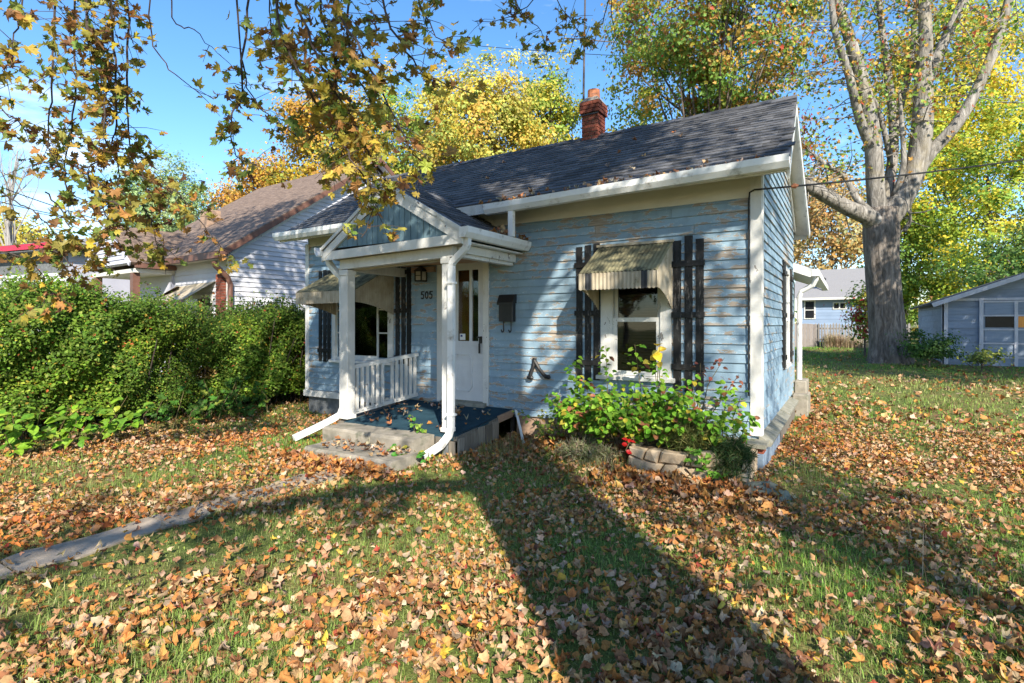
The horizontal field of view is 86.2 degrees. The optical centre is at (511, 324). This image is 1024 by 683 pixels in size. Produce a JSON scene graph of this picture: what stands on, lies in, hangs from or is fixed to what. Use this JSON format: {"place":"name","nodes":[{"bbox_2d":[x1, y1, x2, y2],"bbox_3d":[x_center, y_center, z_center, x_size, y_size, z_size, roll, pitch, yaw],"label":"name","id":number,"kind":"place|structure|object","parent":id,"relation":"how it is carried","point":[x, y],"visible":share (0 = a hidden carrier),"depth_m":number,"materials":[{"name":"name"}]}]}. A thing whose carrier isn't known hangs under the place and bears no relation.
{"place":"outdoors","nodes":[
{"label":"outdoors","id":0,"kind":"place"},
{"bbox_2d":[0,186,98,219],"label":"utility wire","id":1,"kind":"object","parent":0,"point":[38,200],"visible":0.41,"depth_m":13.41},
{"bbox_2d":[0,201,130,225],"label":"utility wire","id":2,"kind":"object","parent":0,"point":[41,211],"visible":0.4,"depth_m":14.95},
{"bbox_2d":[0,325,1023,682],"bbox_3d":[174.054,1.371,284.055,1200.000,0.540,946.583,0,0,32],"label":"lawn","id":3,"kind":"structure","parent":0,"point":[504,667],"depth_m":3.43,"materials":[{"name":"plant"}]},
{"bbox_2d":[0,141,38,245],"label":"bare tree","id":4,"kind":"object","parent":3,"relation":"on","point":[9,238],"visible":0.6,"depth_m":21.80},
{"bbox_2d":[0,201,68,245],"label":"yellow tree","id":5,"kind":"object","parent":3,"relation":"on","point":[24,230],"visible":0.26,"depth_m":44.65,"materials":[{"name":"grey plant"}]},
{"bbox_2d":[0,238,129,363],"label":"red trim house","id":6,"kind":"structure","parent":3,"relation":"on","point":[119,285],"depth_m":18.78,"materials":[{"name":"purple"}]},
{"bbox_2d":[0,397,153,456],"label":"hydrangea","id":7,"kind":"object","parent":3,"relation":"on","point":[69,422],"visible":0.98,"depth_m":6.85,"materials":[{"name":"green plant"}]},
{"bbox_2d":[0,261,304,440],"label":"hedge","id":8,"kind":"object","parent":3,"relation":"on","point":[90,348],"visible":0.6,"depth_m":8.27,"materials":[{"name":"green plant"}]},
{"bbox_2d":[81,144,223,231],"bbox_3d":[-21.337,-4.906,33.989,9.358,12.920,9.078,0,0,32],"label":"pale green tree","id":9,"kind":"object","parent":3,"relation":"on","point":[138,191],"visible":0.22,"depth_m":33.34,"materials":[{"name":"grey plant"}]},
{"bbox_2d":[0,469,352,577],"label":"front walk","id":10,"kind":"structure","parent":3,"relation":"on","point":[85,546],"depth_m":4.03,"materials":[{"name":"concrete"}]},
{"bbox_2d":[146,375,269,430],"bbox_3d":[-4.718,1.189,8.645,0.827,0.728,1.909,0,0,21],"label":"grape vine","id":11,"kind":"object","parent":3,"relation":"on","point":[199,409],"visible":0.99,"depth_m":8.67,"materials":[{"name":"green plant"}]},
{"bbox_2d":[191,178,246,209],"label":"orange tree","id":12,"kind":"object","parent":3,"relation":"on","point":[222,202],"visible":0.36,"depth_m":29.44,"materials":[{"name":"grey plant"}]},
{"bbox_2d":[83,158,394,375],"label":"neighbour house","id":13,"kind":"structure","parent":3,"relation":"on","point":[248,225],"depth_m":13.96,"materials":[{"name":"white plastic"}]},
{"bbox_2d":[184,294,212,317],"bbox_3d":[-7.759,-0.075,13.570,1.400,1.300,0.080,0,0,35],"label":"window","id":14,"kind":"structure","parent":13,"relation":"in","point":[198,297],"depth_m":13.50,"materials":[{"name":"white paint"}]},
{"bbox_2d":[202,141,294,202],"bbox_3d":[-12.109,-3.530,27.090,4.951,10.177,5.429,0,0,-12],"label":"orange tree","id":15,"kind":"object","parent":3,"relation":"on","point":[256,184],"visible":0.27,"depth_m":26.27,"materials":[{"name":"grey plant"}]},
{"bbox_2d":[0,0,638,326],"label":"street maple","id":16,"kind":"object","parent":3,"relation":"on","point":[330,110],"visible":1,"depth_m":4.41,"materials":[{"name":"orange plant"}]},
{"bbox_2d":[249,79,402,189],"bbox_3d":[-8.332,-4.992,24.930,6.755,13.090,6.883,0,0,32],"label":"orange tree","id":17,"kind":"object","parent":3,"relation":"on","point":[313,149],"visible":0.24,"depth_m":23.94,"materials":[{"name":"grey plant"}]},
{"bbox_2d":[304,422,433,470],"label":"concrete steps","id":18,"kind":"structure","parent":3,"relation":"on","point":[389,437],"depth_m":6.44,"materials":[{"name":"grey concrete"}]},
{"bbox_2d":[408,415,426,432],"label":"porch weed","id":19,"kind":"object","parent":18,"relation":"on","point":[417,427],"visible":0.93,"depth_m":6.60,"materials":[{"name":"green plant"}]},
{"bbox_2d":[341,54,477,174],"bbox_3d":[-5.567,-6.131,27.973,8.414,15.180,7.928,0,0,32],"label":"green tree","id":20,"kind":"object","parent":3,"relation":"on","point":[397,167],"visible":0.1,"depth_m":26.29,"materials":[{"name":"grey plant"}]},
{"bbox_2d":[386,444,433,462],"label":"downspout weed","id":21,"kind":"object","parent":3,"relation":"on","point":[421,453],"visible":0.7,"depth_m":6.05,"materials":[{"name":"green plant"}]},
{"bbox_2d":[395,44,564,173],"bbox_3d":[-1.241,-5.039,24.133,7.342,13.004,8.146,0,0,32],"label":"yellow tree","id":22,"kind":"object","parent":3,"relation":"on","point":[490,107],"visible":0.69,"depth_m":22.59,"materials":[{"name":"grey plant"}]},
{"bbox_2d":[0,348,1023,682],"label":"leaf litter","id":23,"kind":"object","parent":3,"relation":"on","point":[676,482],"visible":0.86,"depth_m":3.83,"materials":[{"name":"brown plant"}]},
{"bbox_2d":[515,409,524,443],"bbox_3d":[0.102,1.335,7.096,0.030,0.370,0.580,0,0,-10],"label":"metal strip","id":24,"kind":"object","parent":3,"relation":"on","point":[519,424],"visible":0.71,"depth_m":7.11,"materials":[{"name":"white metal"}]},
{"bbox_2d":[491,34,588,149],"bbox_3d":[1.683,-5.797,25.914,5.031,14.386,5.127,0,0,32],"label":"yellow tree","id":25,"kind":"object","parent":3,"relation":"on","point":[566,119],"visible":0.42,"depth_m":25.23,"materials":[{"name":"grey plant"}]},
{"bbox_2d":[272,88,827,471],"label":"blue house","id":26,"kind":"structure","parent":3,"relation":"on","point":[619,268],"depth_m":7.10,"materials":[{"name":"paint"}]},
{"bbox_2d":[328,275,394,364],"bbox_3d":[-2.482,-0.107,9.041,1.500,1.515,0.110,0,0,32],"label":"window","id":27,"kind":"structure","parent":26,"relation":"in","point":[374,326],"depth_m":8.99,"materials":[{"name":"glass"}]},
{"bbox_2d":[414,266,426,281],"bbox_3d":[-1.367,-0.762,8.258,0.180,0.245,0.186,0,0,32],"label":"wall lantern","id":28,"kind":"object","parent":26,"relation":"attached to","point":[420,274],"depth_m":8.21,"materials":[{"name":"black metal"}]},
{"bbox_2d":[455,262,482,401],"bbox_3d":[-0.706,0.105,7.973,0.715,2.060,0.145,0,0,32],"label":"storm door","id":29,"kind":"structure","parent":26,"relation":"in","point":[469,276],"depth_m":7.93,"materials":[{"name":"paint"}]},
{"bbox_2d":[497,294,516,332],"bbox_3d":[-0.073,-0.147,7.504,0.255,0.526,0.111,0,0,32],"label":"mailbox","id":30,"kind":"object","parent":26,"relation":"attached to","point":[506,303],"visible":1,"depth_m":7.47,"materials":[{"name":"black metal"}]},
{"bbox_2d":[527,358,550,379],"bbox_3d":[0.360,0.597,7.271,0.350,0.294,0.099,0,0,32],"label":"forked bracket","id":31,"kind":"object","parent":26,"relation":"attached to","point":[532,368],"visible":1,"depth_m":7.29,"materials":[{"name":"black metal"}]},
{"bbox_2d":[321,128,790,455],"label":"caught leaves","id":32,"kind":"object","parent":26,"relation":"on","point":[505,232],"visible":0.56,"depth_m":6.68,"materials":[{"name":"orange plant"}]},
{"bbox_2d":[559,0,618,99],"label":"antenna mast","id":33,"kind":"object","parent":26,"relation":"attached to","point":[600,40],"visible":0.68,"depth_m":9.22,"materials":[{"name":"grey metal"}]},
{"bbox_2d":[596,269,674,382],"bbox_3d":[1.504,-0.123,6.637,0.970,1.605,0.190,0,0,32],"label":"window","id":34,"kind":"structure","parent":26,"relation":"in","point":[610,316],"depth_m":6.71,"materials":[{"name":"white paint"}]},
{"bbox_2d":[785,268,790,368],"bbox_3d":[4.178,-0.095,8.326,0.070,1.500,0.780,0,0,32],"label":"window","id":35,"kind":"structure","parent":26,"relation":"in","point":[788,363],"depth_m":8.57,"materials":[{"name":"white paint"}]},
{"bbox_2d":[748,159,1023,395],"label":"service cable","id":36,"kind":"object","parent":26,"relation":"attached to","point":[793,185],"visible":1,"depth_m":6.01,"materials":[{"name":"plastic"}]},
{"bbox_2d":[512,402,613,444],"bbox_3d":[0.683,1.203,6.559,1.238,0.512,0.833,0,0,32],"label":"yellowing shrub","id":37,"kind":"object","parent":3,"relation":"on","point":[548,426],"visible":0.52,"depth_m":6.59,"materials":[{"name":"green plant"}]},
{"bbox_2d":[555,434,623,464],"bbox_3d":[0.840,1.419,6.091,0.901,0.418,0.582,0,0,32],"label":"heather tuft","id":38,"kind":"object","parent":3,"relation":"on","point":[576,449],"visible":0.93,"depth_m":6.01,"materials":[{"name":"green plant"}]},
{"bbox_2d":[629,437,757,484],"bbox_3d":[1.862,1.469,5.678,1.185,0.448,0.638,0,0,32],"label":"stone planter","id":39,"kind":"object","parent":3,"relation":"on","point":[654,457],"visible":0.48,"depth_m":5.51,"materials":[{"name":"stone"}]},
{"bbox_2d":[622,437,635,453],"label":"red leaf sprig","id":40,"kind":"object","parent":39,"relation":"on","point":[628,451],"visible":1,"depth_m":5.73,"materials":[{"name":"red plant"}]},
{"bbox_2d":[541,344,760,449],"bbox_3d":[1.386,0.802,5.982,2.483,1.156,1.060,0,0,32],"label":"planter shrub","id":41,"kind":"object","parent":39,"relation":"in","point":[639,422],"visible":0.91,"depth_m":5.88,"materials":[{"name":"green plant"}]},
{"bbox_2d":[643,343,666,406],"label":"yellow leaf sprig","id":42,"kind":"object","parent":41,"relation":"on","point":[656,355],"visible":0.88,"depth_m":5.97,"materials":[{"name":"yellow plant"}]},
{"bbox_2d":[692,358,742,421],"bbox_3d":[2.173,0.716,5.825,0.548,0.724,0.212,0,0,32],"label":"dry sprig","id":43,"kind":"object","parent":41,"relation":"attached to","point":[726,368],"visible":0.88,"depth_m":5.83,"materials":[{"name":"red plant"}]},
{"bbox_2d":[656,410,722,455],"bbox_3d":[1.802,1.191,5.654,0.768,0.678,0.635,0,0,32],"label":"juniper","id":44,"kind":"object","parent":39,"relation":"in","point":[682,441],"visible":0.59,"depth_m":5.51,"materials":[{"name":"green plant"}]},
{"bbox_2d":[684,447,730,479],"bbox_3d":[1.884,1.340,5.275,0.445,0.280,0.216,0,0,32],"label":"ivy weed","id":45,"kind":"object","parent":39,"relation":"on","point":[713,474],"visible":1,"depth_m":5.27,"materials":[{"name":"green plant"}]},
{"bbox_2d":[709,427,760,481],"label":"dark juniper","id":46,"kind":"object","parent":39,"relation":"in","point":[732,447],"visible":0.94,"depth_m":5.16,"materials":[{"name":"green plant"}]},
{"bbox_2d":[579,0,845,155],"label":"maple tree","id":47,"kind":"object","parent":3,"relation":"on","point":[709,72],"visible":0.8,"depth_m":20.83,"materials":[{"name":"green plant"}]},
{"bbox_2d":[744,481,791,502],"bbox_3d":[2.263,1.575,4.948,0.479,0.308,0.352,0,0,63],"label":"boulder","id":48,"kind":"object","parent":3,"relation":"on","point":[771,485],"visible":0.27,"depth_m":4.89,"materials":[{"name":"grey stone"}]},
{"bbox_2d":[795,324,815,346],"bbox_3d":[13.140,0.563,27.805,4.055,1.190,0.070,0,0,32],"label":"board fence","id":49,"kind":"object","parent":3,"relation":"on","point":[811,335],"visible":0.17,"depth_m":26.88,"materials":[{"name":"beige wood"}]},
{"bbox_2d":[795,268,868,341],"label":"blue house","id":50,"kind":"structure","parent":3,"relation":"on","point":[814,309],"depth_m":34.90,"materials":[{"name":"wood"}]},
{"bbox_2d":[804,300,815,318],"bbox_3d":[19.094,-0.925,35.089,0.650,1.200,0.080,0,0,32],"label":"window","id":51,"kind":"structure","parent":50,"relation":"in","point":[809,305],"depth_m":35.06,"materials":[{"name":"white paint"}]},
{"bbox_2d":[833,302,846,308],"bbox_3d":[20.499,-1.150,34.224,0.750,0.450,0.080,0,0,32],"label":"window","id":52,"kind":"structure","parent":50,"relation":"in","point":[840,305],"depth_m":34.22,"materials":[{"name":"white paint"}]},
{"bbox_2d":[820,331,867,347],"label":"dry grass clump","id":53,"kind":"object","parent":3,"relation":"on","point":[834,340],"visible":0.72,"depth_m":25.82,"materials":[{"name":"beige plant"}]},
{"bbox_2d":[823,280,868,356],"bbox_3d":[12.968,-0.157,20.118,1.864,3.079,2.088,0,0,-14],"label":"shrub maple","id":54,"kind":"object","parent":3,"relation":"on","point":[859,317],"visible":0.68,"depth_m":20.00,"materials":[{"name":"green plant"}]},
{"bbox_2d":[793,149,916,280],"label":"orange tree","id":55,"kind":"object","parent":3,"relation":"on","point":[842,243],"visible":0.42,"depth_m":42.29,"materials":[{"name":"grey plant"}]},
{"bbox_2d":[815,323,909,346],"bbox_3d":[16.671,0.563,26.158,3.835,1.290,0.170,0,0,32],"label":"picket fence","id":56,"kind":"object","parent":3,"relation":"on","point":[827,328],"visible":0.26,"depth_m":26.74,"materials":[{"name":"wood"}]},
{"bbox_2d":[795,277,947,330],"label":"treeline","id":57,"kind":"object","parent":3,"relation":"on","point":[931,299],"depth_m":65.84,"materials":[{"name":"green plant"}]},
{"bbox_2d":[742,0,1023,364],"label":"silver maple","id":58,"kind":"object","parent":3,"relation":"on","point":[879,215],"visible":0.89,"depth_m":17.05,"materials":[{"name":"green plant"}]},
{"bbox_2d":[847,160,982,332],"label":"green maple","id":59,"kind":"object","parent":3,"relation":"on","point":[907,275],"visible":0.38,"depth_m":41.84,"materials":[{"name":"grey plant"}]},
{"bbox_2d":[885,323,976,366],"bbox_3d":[12.253,0.715,16.014,1.906,1.512,2.063,0,0,-37],"label":"garage shrub","id":60,"kind":"object","parent":3,"relation":"on","point":[932,349],"visible":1,"depth_m":15.85,"materials":[{"name":"green plant"}]},
{"bbox_2d":[841,0,1023,292],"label":"yellow maple","id":61,"kind":"object","parent":3,"relation":"on","point":[1003,68],"visible":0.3,"depth_m":43.18,"materials":[{"name":"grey plant"}]},
{"bbox_2d":[850,61,1023,303],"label":"lime maple","id":62,"kind":"object","parent":3,"relation":"on","point":[994,199],"visible":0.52,"depth_m":38.49,"materials":[{"name":"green plant"}]},
{"bbox_2d":[910,272,1023,366],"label":"blue garage","id":63,"kind":"structure","parent":3,"relation":"on","point":[987,315],"depth_m":16.27,"materials":[{"name":"blue wood"}]},
{"bbox_2d":[983,300,1023,366],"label":"garage door","id":64,"kind":"structure","parent":63,"relation":"in","point":[1003,321],"depth_m":16.02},
{"bbox_2d":[923,207,1023,293],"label":"dark tree","id":65,"kind":"object","parent":3,"relation":"on","point":[1013,252],"visible":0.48,"depth_m":30.40,"materials":[{"name":"green plant"}]},
{"bbox_2d":[956,344,1014,372],"bbox_3d":[12.504,1.018,14.445,1.078,0.991,1.329,0,0,-6],"label":"garage shrub","id":66,"kind":"object","parent":3,"relation":"on","point":[983,357],"visible":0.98,"depth_m":14.29,"materials":[{"name":"green plant"}]},
{"bbox_2d":[0,0,1023,322],"label":"sky","id":67,"kind":"structure","parent":0,"point":[189,125],"materials":[{"name":"blue"}]},
{"bbox_2d":[363,32,750,59],"bbox_3d":[1.491,-12.766,24.999,18.330,2.331,0.026,0,0,6],"label":"utility wire","id":68,"kind":"object","parent":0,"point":[548,51],"visible":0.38,"depth_m":25.04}
]}

